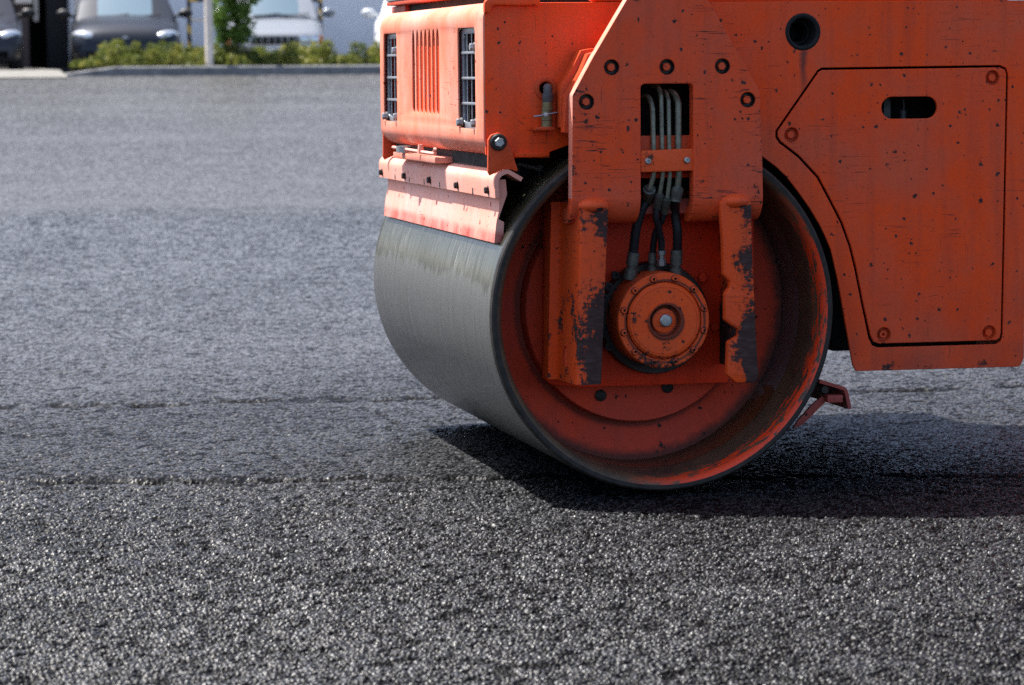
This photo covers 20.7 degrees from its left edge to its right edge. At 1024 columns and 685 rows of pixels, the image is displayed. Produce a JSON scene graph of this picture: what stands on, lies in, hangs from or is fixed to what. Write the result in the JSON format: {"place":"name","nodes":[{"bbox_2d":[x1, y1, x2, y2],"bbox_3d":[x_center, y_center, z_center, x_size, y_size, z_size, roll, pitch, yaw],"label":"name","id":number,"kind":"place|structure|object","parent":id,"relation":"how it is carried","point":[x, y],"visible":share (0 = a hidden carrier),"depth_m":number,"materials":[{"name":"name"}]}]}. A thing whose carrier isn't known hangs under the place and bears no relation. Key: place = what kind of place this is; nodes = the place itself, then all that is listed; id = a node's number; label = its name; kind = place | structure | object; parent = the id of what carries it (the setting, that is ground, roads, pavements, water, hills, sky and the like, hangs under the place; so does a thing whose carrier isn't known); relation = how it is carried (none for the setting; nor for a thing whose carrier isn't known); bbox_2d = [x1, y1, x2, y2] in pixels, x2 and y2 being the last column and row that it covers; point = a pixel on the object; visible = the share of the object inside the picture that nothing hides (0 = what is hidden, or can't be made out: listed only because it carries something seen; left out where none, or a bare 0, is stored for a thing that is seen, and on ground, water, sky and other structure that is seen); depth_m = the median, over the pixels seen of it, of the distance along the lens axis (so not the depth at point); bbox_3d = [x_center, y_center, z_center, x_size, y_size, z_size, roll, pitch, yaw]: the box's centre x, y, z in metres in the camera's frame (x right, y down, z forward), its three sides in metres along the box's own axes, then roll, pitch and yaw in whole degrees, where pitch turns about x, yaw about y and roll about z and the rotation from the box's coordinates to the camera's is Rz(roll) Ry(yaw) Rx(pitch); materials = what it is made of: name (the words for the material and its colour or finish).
{"place":"outdoors","nodes":[
{"label":"outdoors","id":0,"kind":"place"},
{"bbox_2d":[0,68,66,77],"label":"curb","id":1,"kind":"structure","parent":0,"point":[9,73],"depth_m":41.50,"materials":[{"name":"concrete"}]},
{"bbox_2d":[0,0,35,69],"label":"parked car","id":2,"kind":"object","parent":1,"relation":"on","point":[11,47],"visible":0.92,"depth_m":43.38,"materials":[{"name":"paint"}]},
{"bbox_2d":[0,74,1023,684],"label":"road","id":3,"kind":"structure","parent":0,"point":[240,444],"depth_m":9.64,"materials":[{"name":"grey asphalt"}]},
{"bbox_2d":[374,0,1023,490],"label":"road roller","id":4,"kind":"object","parent":3,"relation":"on","point":[656,244],"visible":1,"depth_m":9.61,"materials":[{"name":"metal"}]},
{"bbox_2d":[777,67,1005,343],"bbox_3d":[1.312,-0.470,9.672,0.834,0.950,0.019,-2,6,-13],"label":"access door","id":5,"kind":"structure","parent":4,"relation":"in","point":[918,203],"depth_m":9.69,"materials":[{"name":"paint"}]},
{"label":"car park","id":6,"kind":"structure","parent":0,"visible":0},
{"bbox_2d":[57,0,192,71],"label":"parked car","id":7,"kind":"object","parent":6,"relation":"on","point":[95,24],"visible":0.71,"depth_m":44.48,"materials":[{"name":"paint"}]},
{"bbox_2d":[204,0,213,65],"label":"lamp post","id":8,"kind":"object","parent":6,"relation":"on","point":[209,57],"visible":1,"depth_m":42.12,"materials":[{"name":"grey metal"}]},
{"bbox_2d":[69,38,379,69],"bbox_3d":[-1.206,-4.529,43.668,11.260,0.502,1.770,-2,6,-13],"label":"ground cover","id":9,"kind":"object","parent":6,"relation":"on","point":[294,53],"visible":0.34,"depth_m":42.57,"materials":[{"name":"green plant"}]},
{"bbox_2d":[67,0,384,69],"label":"pale building","id":10,"kind":"structure","parent":6,"relation":"on","point":[345,24],"depth_m":51.74,"materials":[{"name":"metal"}]},
{"bbox_2d":[204,0,262,65],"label":"young tree","id":11,"kind":"object","parent":6,"relation":"on","point":[240,30],"visible":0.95,"depth_m":42.64,"materials":[{"name":"green plant"}]},
{"bbox_2d":[186,0,322,46],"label":"hazard frame","id":12,"kind":"object","parent":6,"relation":"on","point":[189,20],"visible":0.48,"depth_m":49.90,"materials":[{"name":"metal"}]},
{"bbox_2d":[226,0,335,55],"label":"parked car","id":13,"kind":"object","parent":6,"relation":"on","point":[280,23],"visible":0.4,"depth_m":45.32,"materials":[{"name":"silver metal"}]},
{"bbox_2d":[361,0,393,46],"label":"parked car","id":14,"kind":"object","parent":6,"relation":"on","point":[386,10],"visible":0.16,"depth_m":46.11,"materials":[{"name":"white paint"}]},
{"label":"ground","id":15,"kind":"structure","parent":0,"visible":0},
{"bbox_2d":[0,0,70,72],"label":"dark shed","id":16,"kind":"structure","parent":15,"relation":"on","point":[45,35],"depth_m":51.07,"materials":[{"name":"black brick"}]},
{"bbox_2d":[46,0,68,67],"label":"door leaf","id":17,"kind":"structure","parent":16,"relation":"in","point":[56,27],"depth_m":51.05,"materials":[{"name":"metal"}]},
{"bbox_2d":[64,65,379,75],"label":"kerb","id":18,"kind":"structure","parent":15,"relation":"on","point":[235,70],"depth_m":41.97,"materials":[{"name":"concrete"}]}
]}

